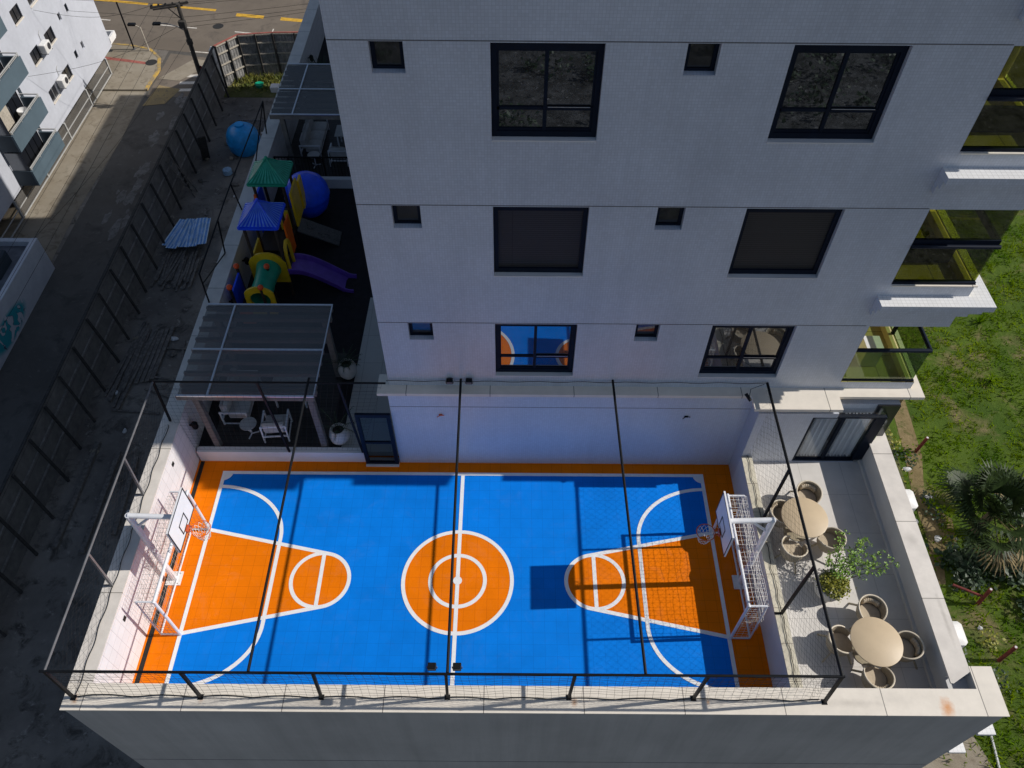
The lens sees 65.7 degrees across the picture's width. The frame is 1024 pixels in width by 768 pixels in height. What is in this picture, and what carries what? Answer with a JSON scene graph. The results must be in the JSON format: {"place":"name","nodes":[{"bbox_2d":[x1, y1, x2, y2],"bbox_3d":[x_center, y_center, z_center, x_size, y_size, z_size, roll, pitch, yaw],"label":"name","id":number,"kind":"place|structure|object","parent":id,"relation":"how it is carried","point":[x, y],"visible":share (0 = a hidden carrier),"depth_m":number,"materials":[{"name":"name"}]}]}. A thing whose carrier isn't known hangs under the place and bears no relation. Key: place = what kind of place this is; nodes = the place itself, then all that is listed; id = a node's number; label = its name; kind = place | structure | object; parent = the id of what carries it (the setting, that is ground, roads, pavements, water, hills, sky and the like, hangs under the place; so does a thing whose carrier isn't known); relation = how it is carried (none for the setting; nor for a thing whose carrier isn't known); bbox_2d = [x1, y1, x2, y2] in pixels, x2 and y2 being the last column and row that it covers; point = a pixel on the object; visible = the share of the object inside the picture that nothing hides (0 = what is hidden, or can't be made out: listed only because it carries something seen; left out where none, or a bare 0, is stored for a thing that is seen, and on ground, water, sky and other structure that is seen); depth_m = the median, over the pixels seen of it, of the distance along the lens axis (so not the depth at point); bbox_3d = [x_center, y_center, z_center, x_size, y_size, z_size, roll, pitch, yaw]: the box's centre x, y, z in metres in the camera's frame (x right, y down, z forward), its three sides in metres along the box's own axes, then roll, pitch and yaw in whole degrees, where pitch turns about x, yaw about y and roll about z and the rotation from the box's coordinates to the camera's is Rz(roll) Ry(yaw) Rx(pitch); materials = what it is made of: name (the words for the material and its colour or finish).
{"place":"outdoors","nodes":[
{"label":"outdoors","id":0,"kind":"place"},
{"bbox_2d":[0,91,144,260],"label":"driveway strip","id":1,"kind":"object","parent":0,"point":[52,191],"visible":0.67,"depth_m":50.90,"materials":[{"name":"concrete"}]},
{"bbox_2d":[0,238,54,369],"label":"graffiti house","id":2,"kind":"structure","parent":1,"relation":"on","point":[17,319],"depth_m":42.25,"materials":[{"name":"paint"}]},
{"bbox_2d":[0,50,207,486],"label":"street","id":3,"kind":"structure","parent":0,"point":[35,355],"depth_m":44.42,"materials":[{"name":"asphalt"}]},
{"bbox_2d":[143,85,179,105],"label":"worn yellow patch","id":4,"kind":"object","parent":3,"relation":"on","point":[162,94],"visible":1,"depth_m":56.39,"materials":[{"name":"paint"}]},
{"bbox_2d":[150,1,200,73],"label":"utility pole","id":5,"kind":"object","parent":3,"relation":"on","point":[182,24],"visible":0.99,"depth_m":51.08,"materials":[{"name":"paint"}]},
{"bbox_2d":[86,44,157,91],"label":"pavement","id":6,"kind":"structure","parent":0,"point":[135,71],"depth_m":58.16,"materials":[{"name":"concrete"}]},
{"bbox_2d":[1,58,111,237],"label":"street railing","id":7,"kind":"object","parent":6,"relation":"on","point":[58,160],"visible":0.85,"depth_m":51.96,"materials":[{"name":"metal"}]},
{"bbox_2d":[112,43,160,90],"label":"yellow kerb","id":8,"kind":"structure","parent":6,"relation":"on","point":[152,79],"depth_m":58.76,"materials":[{"name":"paint"}]},
{"bbox_2d":[0,49,283,767],"bbox_3d":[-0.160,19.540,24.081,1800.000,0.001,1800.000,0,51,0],"label":"ground","id":9,"kind":"structure","parent":0,"point":[39,728],"depth_m":35.05,"materials":[{"name":"concrete"}]},
{"bbox_2d":[0,0,115,220],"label":"white apartment block","id":10,"kind":"structure","parent":9,"relation":"on","point":[32,144],"depth_m":48.54,"materials":[{"name":"paint"}]},
{"bbox_2d":[38,31,52,54],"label":"air conditioner","id":11,"kind":"object","parent":10,"relation":"attached to","point":[45,46],"visible":1,"depth_m":49.09,"materials":[{"name":"paint"}]},
{"bbox_2d":[52,441,100,548],"bbox_3d":[-19.567,4.889,35.697,0.220,0.160,5.500,1,51,0],"label":"plank","id":12,"kind":"object","parent":9,"relation":"on","point":[73,503],"visible":1,"depth_m":35.50,"materials":[{"name":"wood"}]},
{"bbox_2d":[78,451,121,553],"bbox_3d":[-18.369,5.207,35.446,0.220,0.160,5.200,0,51,0],"label":"plank","id":13,"kind":"object","parent":9,"relation":"on","point":[98,507],"visible":1,"depth_m":35.27,"materials":[{"name":"wood"}]},
{"bbox_2d":[0,46,229,636],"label":"site hoarding","id":14,"kind":"object","parent":9,"relation":"on","point":[32,475],"visible":0.99,"depth_m":39.32,"materials":[{"name":"metal"}]},
{"bbox_2d":[103,321,145,396],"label":"plank","id":15,"kind":"object","parent":9,"relation":"on","point":[119,369],"visible":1,"depth_m":40.39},
{"bbox_2d":[108,331,140,401],"bbox_3d":[-19.723,-0.979,40.450,0.140,0.070,4.796,1,50,0],"label":"plank","id":16,"kind":"object","parent":15,"relation":"on","point":[115,388],"visible":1,"depth_m":39.60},
{"bbox_2d":[107,322,148,399],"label":"plank","id":17,"kind":"object","parent":16,"relation":"on","point":[132,353],"visible":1,"depth_m":40.69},
{"bbox_2d":[111,456,139,535],"bbox_3d":[-17.367,4.982,35.635,0.220,0.160,4.000,-2,52,-2],"label":"plank","id":18,"kind":"object","parent":9,"relation":"on","point":[122,506],"visible":0.86,"depth_m":35.38,"materials":[{"name":"wood"}]},
{"bbox_2d":[112,328,146,407],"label":"plank","id":19,"kind":"object","parent":9,"relation":"on","point":[121,386],"visible":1,"depth_m":40.02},
{"bbox_2d":[119,329,151,400],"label":"plank","id":20,"kind":"object","parent":9,"relation":"on","point":[148,335],"visible":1,"depth_m":41.52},
{"bbox_2d":[121,327,149,390],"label":"plank","id":21,"kind":"object","parent":20,"relation":"on","point":[135,360],"visible":1,"depth_m":40.56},
{"bbox_2d":[121,328,156,391],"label":"plank","id":22,"kind":"object","parent":20,"relation":"on","point":[141,354],"visible":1,"depth_m":40.85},
{"bbox_2d":[116,329,158,409],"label":"plank","id":23,"kind":"object","parent":22,"relation":"on","point":[135,372],"visible":1,"depth_m":40.06,"materials":[{"name":"wood"}]},
{"bbox_2d":[134,331,159,383],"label":"plank","id":24,"kind":"object","parent":9,"relation":"on","point":[142,368],"visible":1,"depth_m":40.62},
{"bbox_2d":[139,329,164,382],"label":"plank","id":25,"kind":"object","parent":9,"relation":"on","point":[150,360],"visible":1,"depth_m":40.77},
{"bbox_2d":[145,328,169,381],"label":"plank","id":26,"kind":"object","parent":9,"relation":"on","point":[157,354],"visible":0.98,"depth_m":40.85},
{"bbox_2d":[150,326,174,378],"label":"plank","id":27,"kind":"object","parent":9,"relation":"on","point":[162,352],"visible":1,"depth_m":40.93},
{"bbox_2d":[162,219,185,245],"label":"roof sheet","id":28,"kind":"object","parent":9,"relation":"on","point":[173,231],"visible":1,"depth_m":46.58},
{"bbox_2d":[165,222,184,248],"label":"roof sheet","id":29,"kind":"object","parent":28,"relation":"on","point":[170,244],"visible":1,"depth_m":45.84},
{"bbox_2d":[173,218,195,243],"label":"roof sheet","id":30,"kind":"object","parent":29,"relation":"on","point":[181,232],"visible":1,"depth_m":46.38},
{"bbox_2d":[178,220,195,246],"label":"roof sheet","id":31,"kind":"object","parent":30,"relation":"on","point":[182,242],"visible":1,"depth_m":46.12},
{"bbox_2d":[185,221,196,246],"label":"roof sheet","id":32,"kind":"object","parent":31,"relation":"on","point":[188,240],"visible":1,"depth_m":46.06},
{"bbox_2d":[190,217,207,243],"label":"roof sheet","id":33,"kind":"object","parent":32,"relation":"on","point":[198,221],"visible":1,"depth_m":46.46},
{"bbox_2d":[195,218,210,244],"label":"roof sheet","id":34,"kind":"object","parent":33,"relation":"on","point":[201,239],"visible":1,"depth_m":46.16,"materials":[{"name":"metal"}]},
{"bbox_2d":[197,136,209,159],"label":"leaning board","id":35,"kind":"object","parent":9,"relation":"on","point":[203,146],"visible":1,"depth_m":49.83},
{"bbox_2d":[226,121,259,156],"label":"water tank","id":36,"kind":"object","parent":9,"relation":"on","point":[237,133],"visible":0.91,"depth_m":50.96,"materials":[{"name":"blue plastic"}]},
{"bbox_2d":[208,31,297,90],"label":"metal hoarding","id":37,"kind":"object","parent":9,"relation":"on","point":[235,55],"visible":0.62,"depth_m":56.69,"materials":[{"name":"grey metal"}]},
{"bbox_2d":[59,0,1009,767],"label":"podium","id":38,"kind":"object","parent":9,"relation":"on","point":[957,704],"visible":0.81,"depth_m":19.12,"materials":[{"name":"grey paint"}]},
{"bbox_2d":[198,101,266,302],"bbox_3d":[-9.652,-6.704,27.840,0.202,1.332,9.652,0,51,0],"label":"wall top fence","id":39,"kind":"object","parent":38,"relation":"on","point":[261,108],"depth_m":26.86,"materials":[{"name":"metal"}]},
{"bbox_2d":[39,377,844,704],"bbox_3d":[-1.445,3.921,19.744,16.920,3.424,7.778,0,51,0],"label":"court net cage","id":40,"kind":"object","parent":38,"relation":"on","point":[839,677],"visible":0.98,"depth_m":17.56,"materials":[{"name":"paint"}]},
{"bbox_2d":[132,456,772,687],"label":"court floor","id":41,"kind":"structure","parent":38,"relation":"on","point":[360,572],"depth_m":21.48,"materials":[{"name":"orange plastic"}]},
{"bbox_2d":[125,487,210,585],"bbox_3d":[-8.319,4.108,20.007,1.977,3.654,1.250,0,51,0],"label":"basketball hoop","id":42,"kind":"object","parent":41,"relation":"on","point":[179,518],"visible":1,"depth_m":19.05,"materials":[{"name":"white paint"}]},
{"bbox_2d":[134,490,209,635],"bbox_3d":[-8.807,4.644,20.598,0.632,2.068,3.142,0,51,0],"label":"goal","id":43,"kind":"object","parent":41,"relation":"on","point":[154,602],"visible":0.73,"depth_m":20.14,"materials":[{"name":"white paint"}]},
{"bbox_2d":[354,413,399,466],"bbox_3d":[-3.862,1.576,22.842,0.980,2.500,0.300,0,51,0],"label":"glass door","id":44,"kind":"structure","parent":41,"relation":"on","point":[382,462],"depth_m":22.89,"materials":[{"name":"black glass"}]},
{"bbox_2d":[696,491,775,588],"bbox_3d":[5.429,4.206,20.019,1.907,3.654,1.250,0,51,0],"label":"basketball hoop","id":45,"kind":"object","parent":41,"relation":"on","point":[725,522],"visible":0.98,"depth_m":19.07,"materials":[{"name":"white paint"}]},
{"bbox_2d":[711,494,768,639],"bbox_3d":[5.925,4.732,20.624,0.634,2.068,3.141,0,51,0],"label":"goal","id":46,"kind":"object","parent":41,"relation":"on","point":[745,587],"visible":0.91,"depth_m":20.13,"materials":[{"name":"white paint"}]},
{"bbox_2d":[319,0,1023,478],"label":"apartment tower","id":47,"kind":"structure","parent":38,"relation":"on","point":[805,208],"depth_m":16.49,"materials":[{"name":"paint"}]},
{"bbox_2d":[369,41,405,72],"bbox_3d":[-2.201,-5.822,14.014,0.596,0.583,0.200,0,51,0],"label":"window","id":48,"kind":"structure","parent":47,"relation":"in","point":[387,56],"depth_m":14.11,"materials":[{"name":"black"}]},
{"bbox_2d":[392,206,421,227],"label":"window","id":49,"kind":"structure","parent":47,"relation":"in","point":[404,216],"depth_m":16.90,"materials":[{"name":"black"}]},
{"bbox_2d":[409,323,433,339],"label":"window","id":50,"kind":"structure","parent":47,"relation":"in","point":[418,331],"depth_m":19.68,"materials":[{"name":"black"}]},
{"bbox_2d":[495,324,576,376],"bbox_3d":[0.584,-0.906,20.058,2.006,1.955,0.250,0,51,0],"label":"window","id":51,"kind":"structure","parent":47,"relation":"in","point":[522,350],"depth_m":20.19,"materials":[{"name":"glass"}]},
{"bbox_2d":[493,207,588,277],"bbox_3d":[0.602,-3.136,17.309,2.006,1.955,0.250,0,51,0],"label":"window","id":52,"kind":"structure","parent":47,"relation":"in","point":[529,241],"depth_m":17.39,"materials":[{"name":"glass"}]},
{"bbox_2d":[490,43,604,141],"bbox_3d":[0.620,-5.367,14.560,2.006,1.955,0.250,0,51,0],"label":"window","id":53,"kind":"structure","parent":47,"relation":"in","point":[541,92],"depth_m":14.61,"materials":[{"name":"glass"}]},
{"bbox_2d":[634,325,658,340],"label":"window","id":54,"kind":"structure","parent":47,"relation":"in","point":[643,332],"depth_m":19.68,"materials":[{"name":"black"}]},
{"bbox_2d":[654,208,683,229],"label":"window","id":55,"kind":"structure","parent":47,"relation":"in","point":[667,218],"depth_m":16.90,"materials":[{"name":"black"}]},
{"bbox_2d":[683,43,719,75],"bbox_3d":[3.349,-5.782,14.019,0.576,0.583,0.200,0,51,0],"label":"window","id":56,"kind":"structure","parent":47,"relation":"in","point":[700,58],"depth_m":14.12,"materials":[{"name":"black"}]},
{"bbox_2d":[698,325,794,377],"bbox_3d":[5.893,-0.868,20.063,2.046,1.955,0.250,0,51,0],"label":"window","id":57,"kind":"structure","parent":47,"relation":"in","point":[731,351],"depth_m":20.21,"materials":[{"name":"glass"}]},
{"bbox_2d":[727,209,842,278],"bbox_3d":[5.912,-3.099,17.314,2.046,1.955,0.250,0,51,0],"label":"window","id":58,"kind":"structure","parent":47,"relation":"in","point":[771,243],"depth_m":17.40,"materials":[{"name":"glass"}]},
{"bbox_2d":[792,399,878,460],"bbox_3d":[8.891,1.278,22.106,1.760,2.080,0.680,0,51,0],"label":"sliding door","id":59,"kind":"structure","parent":47,"relation":"in","point":[842,433],"depth_m":22.00,"materials":[{"name":"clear glass"}]},
{"bbox_2d":[766,45,909,143],"bbox_3d":[5.930,-5.329,14.565,2.046,1.955,0.250,0,51,0],"label":"window","id":60,"kind":"structure","parent":47,"relation":"in","point":[831,94],"depth_m":14.62,"materials":[{"name":"glass"}]},
{"bbox_2d":[753,460,930,688],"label":"terrace floor","id":61,"kind":"structure","parent":38,"relation":"on","point":[845,503],"depth_m":20.51,"materials":[{"name":"tile"}]},
{"bbox_2d":[768,499,785,535],"bbox_3d":[7.156,3.558,21.182,0.734,0.712,0.734,23,54,17],"label":"tub chair","id":62,"kind":"object","parent":61,"relation":"on","point":[780,504],"visible":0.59,"depth_m":21.11,"materials":[{"name":"beige wicker"}]},
{"bbox_2d":[774,535,807,574],"bbox_3d":[7.251,4.335,20.552,0.734,0.712,0.734,28,56,21],"label":"tub chair","id":63,"kind":"object","parent":61,"relation":"on","point":[795,547],"visible":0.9,"depth_m":20.47,"materials":[{"name":"beige wicker"}]},
{"bbox_2d":[781,497,827,541],"bbox_3d":[7.655,3.711,21.019,1.200,0.760,1.200,0,51,0],"label":"round table","id":64,"kind":"object","parent":61,"relation":"on","point":[815,517],"visible":0.81,"depth_m":20.75,"materials":[{"name":"beige wood"}]},
{"bbox_2d":[790,480,822,502],"bbox_3d":[7.999,3.098,21.561,0.734,0.712,0.734,12,52,9],"label":"tub chair","id":65,"kind":"object","parent":61,"relation":"on","point":[809,489],"visible":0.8,"depth_m":21.52,"materials":[{"name":"beige wicker"}]},
{"bbox_2d":[811,527,846,557],"bbox_3d":[8.272,4.156,20.704,0.734,0.712,0.734,-36,59,-25],"label":"tub chair","id":66,"kind":"object","parent":61,"relation":"on","point":[826,541],"visible":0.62,"depth_m":20.66,"materials":[{"name":"beige wicker"}]},
{"bbox_2d":[817,625,854,664],"bbox_3d":[7.839,6.234,19.015,0.734,0.712,0.734,3,51,2],"label":"tub chair","id":67,"kind":"object","parent":61,"relation":"on","point":[841,633],"visible":0.83,"depth_m":18.98,"materials":[{"name":"beige wicker"}]},
{"bbox_2d":[814,529,899,601],"bbox_3d":[8.373,4.595,20.016,2.058,1.210,1.482,-22,54,-17],"label":"potted bush","id":68,"kind":"object","parent":61,"relation":"on","point":[835,584],"visible":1,"depth_m":19.71,"materials":[{"name":"green plant"}]},
{"bbox_2d":[848,594,887,629],"bbox_3d":[8.773,5.642,19.501,0.734,0.712,0.734,10,52,8],"label":"tub chair","id":69,"kind":"object","parent":61,"relation":"on","point":[869,605],"visible":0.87,"depth_m":19.45,"materials":[{"name":"beige wicker"}]},
{"bbox_2d":[851,665,894,687],"bbox_3d":[8.455,6.898,18.480,0.734,0.712,0.734,1,51,1],"label":"tub chair","id":70,"kind":"object","parent":61,"relation":"on","point":[876,677],"visible":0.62,"depth_m":18.42,"materials":[{"name":"beige wicker"}]},
{"bbox_2d":[850,617,902,666],"bbox_3d":[8.579,6.288,18.934,1.200,0.760,1.200,0,51,0],"label":"round table","id":71,"kind":"object","parent":61,"relation":"on","point":[875,641],"visible":0.97,"depth_m":18.65,"materials":[{"name":"beige wood"}]},
{"bbox_2d":[889,630,924,669],"bbox_3d":[9.358,6.345,18.935,0.734,0.712,0.734,0,51,-1],"label":"tub chair","id":72,"kind":"object","parent":61,"relation":"on","point":[913,647],"visible":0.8,"depth_m":18.84,"materials":[{"name":"wicker"}]},
{"bbox_2d":[952,621,967,647],"bbox_3d":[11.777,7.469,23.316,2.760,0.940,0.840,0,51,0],"label":"wall air conditioner","id":73,"kind":"object","parent":38,"relation":"attached to","point":[962,638],"depth_m":22.92,"materials":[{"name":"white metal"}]},
{"bbox_2d":[147,53,205,96],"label":"side road mouth","id":74,"kind":"object","parent":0,"point":[180,60],"visible":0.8,"depth_m":57.95},
{"bbox_2d":[158,59,204,80],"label":"worn crossing patch","id":75,"kind":"object","parent":74,"relation":"on","point":[183,71],"visible":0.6,"depth_m":58.35,"materials":[{"name":"paint"}]},
{"bbox_2d":[94,0,308,53],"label":"road","id":76,"kind":"structure","parent":0,"point":[204,36],"depth_m":63.28,"materials":[{"name":"asphalt"}]},
{"bbox_2d":[96,0,302,21],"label":"yellow road markings","id":77,"kind":"object","parent":76,"relation":"on","point":[255,16],"visible":0.48,"depth_m":64.45,"materials":[{"name":"paint"}]},
{"bbox_2d":[224,75,281,97],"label":"weedy ground","id":78,"kind":"structure","parent":0,"point":[243,92],"depth_m":56.72,"materials":[{"name":"plant"}]},
{"bbox_2d":[231,71,282,93],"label":"weed patch","id":79,"kind":"object","parent":78,"relation":"on","point":[249,78],"visible":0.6,"depth_m":57.48,"materials":[{"name":"plant"}]},
{"bbox_2d":[199,37,372,446],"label":"patio floor","id":80,"kind":"structure","parent":0,"point":[350,310],"depth_m":27.83,"materials":[{"name":"black rubber"}]},
{"bbox_2d":[212,353,346,446],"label":"lounge deck","id":81,"kind":"structure","parent":80,"relation":"on","point":[327,374],"depth_m":24.59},
{"bbox_2d":[218,368,260,424],"bbox_3d":[-8.389,0.329,24.436,0.830,0.850,1.700,0,51,0],"label":"sofa","id":82,"kind":"object","parent":81,"relation":"on","point":[239,408],"visible":0.4,"depth_m":24.11,"materials":[{"name":"white paint"}]},
{"bbox_2d":[239,417,258,438],"bbox_3d":[-7.871,1.342,23.823,0.500,0.530,0.500,0,51,0],"label":"side table","id":83,"kind":"object","parent":81,"relation":"on","point":[252,422],"visible":0.94,"depth_m":23.64,"materials":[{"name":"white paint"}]},
{"bbox_2d":[175,303,340,446],"bbox_3d":[-7.235,-0.145,23.572,3.770,2.800,3.516,0,51,0],"label":"pergola","id":84,"kind":"object","parent":81,"relation":"on","point":[295,391],"visible":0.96,"depth_m":22.57,"materials":[{"name":"grey metal"}]},
{"bbox_2d":[259,409,292,442],"bbox_3d":[-7.079,1.194,23.762,0.770,0.821,0.781,-3,51,-3],"label":"armchair","id":85,"kind":"object","parent":81,"relation":"on","point":[270,424],"visible":0.88,"depth_m":23.56,"materials":[{"name":"white paint"}]},
{"bbox_2d":[272,377,307,407],"bbox_3d":[-6.824,0.216,24.602,1.100,0.750,0.900,0,51,0],"label":"dining table","id":86,"kind":"object","parent":81,"relation":"on","point":[296,379],"visible":0.08,"depth_m":24.43,"materials":[{"name":"white fabric"}]},
{"bbox_2d":[226,156,356,325],"bbox_3d":[-7.359,-5.687,27.529,3.650,3.883,6.751,0,51,0],"label":"play set","id":87,"kind":"object","parent":80,"relation":"on","point":[306,194],"visible":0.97,"depth_m":27.09,"materials":[{"name":"multicoloured plastic"}]},
{"bbox_2d":[273,156,348,176],"bbox_3d":[-6.621,-8.412,31.266,5.305,1.275,0.050,0,51,0],"label":"patio railing","id":88,"kind":"object","parent":80,"relation":"on","point":[307,157],"visible":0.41,"depth_m":30.87,"materials":[{"name":"metal"}]},
{"bbox_2d":[286,91,350,176],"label":"lounge deck","id":89,"kind":"structure","parent":80,"relation":"on","point":[329,137],"depth_m":33.13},
{"bbox_2d":[269,63,340,172],"bbox_3d":[-6.668,-10.706,32.145,5.030,2.800,3.686,0,51,0],"label":"pergola","id":90,"kind":"object","parent":89,"relation":"on","point":[322,75],"visible":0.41,"depth_m":31.01,"materials":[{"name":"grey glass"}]},
{"bbox_2d":[299,119,329,155],"bbox_3d":[-8.281,-10.425,33.163,0.850,0.850,2.100,0,51,0],"label":"sofa","id":91,"kind":"object","parent":89,"relation":"on","point":[313,136],"visible":0.85,"depth_m":32.92,"materials":[{"name":"fabric"}]},
{"bbox_2d":[327,143,348,166],"bbox_3d":[-7.062,-9.468,32.413,0.770,0.821,0.781,0,51,0],"label":"armchair","id":92,"kind":"object","parent":89,"relation":"on","point":[337,151],"visible":0.72,"depth_m":32.07,"materials":[{"name":"white paint"}]},
{"bbox_2d":[321,176,352,188],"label":"wall","id":93,"kind":"structure","parent":80,"relation":"on","point":[337,182],"depth_m":31.36,"materials":[{"name":"white paint"}]},
{"bbox_2d":[320,407,354,444],"bbox_3d":[-5.071,1.416,23.509,1.348,0.954,1.298,0,51,0],"label":"potted palm","id":94,"kind":"object","parent":80,"relation":"on","point":[342,432],"visible":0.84,"depth_m":23.44,"materials":[{"name":"white ceramic"}]},
{"bbox_2d":[325,344,362,379],"bbox_3d":[-5.289,-0.535,25.106,1.256,0.930,1.303,0,51,0],"label":"potted palm","id":95,"kind":"object","parent":80,"relation":"on","point":[347,368],"visible":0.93,"depth_m":25.01,"materials":[{"name":"white ceramic"}]},
{"bbox_2d":[342,298,397,451],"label":"pale walkway","id":96,"kind":"structure","parent":80,"relation":"on","point":[371,367],"depth_m":25.01,"materials":[{"name":"tile"}]},
{"bbox_2d":[885,427,906,488],"bbox_3d":[14.393,-4.442,43.612,8.000,0.001,58.000,0,51,0],"label":"lot margin","id":97,"kind":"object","parent":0,"point":[887,431],"visible":0.12,"depth_m":37.34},
{"bbox_2d":[894,400,945,583],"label":"dirt path","id":98,"kind":"structure","parent":0,"point":[906,432],"depth_m":36.81,"materials":[{"name":"soil"}]},
{"bbox_2d":[889,209,1023,767],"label":"lot ground","id":99,"kind":"structure","parent":0,"point":[969,465],"depth_m":38.30,"materials":[{"name":"plant"}]},
{"bbox_2d":[924,508,955,550],"bbox_3d":[18.874,6.381,34.853,1.300,0.001,2.400,0,51,0],"label":"dirt patch","id":100,"kind":"object","parent":99,"relation":"on","point":[933,529],"visible":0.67,"depth_m":34.87,"materials":[{"name":"soil"}]},
{"bbox_2d":[925,535,991,591],"bbox_3d":[18.982,7.572,33.511,2.246,1.840,2.410,-6,51,-6],"label":"dark bush","id":101,"kind":"object","parent":99,"relation":"on","point":[957,557],"visible":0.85,"depth_m":33.35,"materials":[{"name":"green plant"}]},
{"bbox_2d":[944,534,990,582],"bbox_3d":[19.476,7.468,33.591,2.054,1.347,1.775,-20,54,-16],"label":"dark bush","id":102,"kind":"object","parent":99,"relation":"on","point":[984,565],"visible":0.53,"depth_m":33.30,"materials":[{"name":"green plant"}]},
{"bbox_2d":[948,563,995,598],"bbox_3d":[19.204,8.290,33.014,1.736,1.245,1.629,24,55,18],"label":"dark bush","id":103,"kind":"object","parent":99,"relation":"on","point":[977,582],"visible":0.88,"depth_m":32.93,"materials":[{"name":"green plant"}]},
{"bbox_2d":[952,584,992,605],"bbox_3d":[18.703,8.439,32.355,1.305,1.319,0.170,22,54,17],"label":"red post","id":104,"kind":"object","parent":99,"relation":"on","point":[984,596],"visible":1,"depth_m":32.30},
{"bbox_2d":[930,459,1023,577],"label":"fan palm","id":105,"kind":"object","parent":99,"relation":"on","point":[1004,482],"visible":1,"depth_m":32.55,"materials":[{"name":"green plant"}]},
{"bbox_2d":[984,549,1023,590],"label":"dark bush","id":106,"kind":"object","parent":99,"relation":"on","point":[1009,572],"visible":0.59,"depth_m":33.04,"materials":[{"name":"green plant"}]},
{"bbox_2d":[923,736,992,767],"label":"concrete apron","id":107,"kind":"object","parent":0,"point":[972,759],"depth_m":28.90,"materials":[{"name":"concrete"}]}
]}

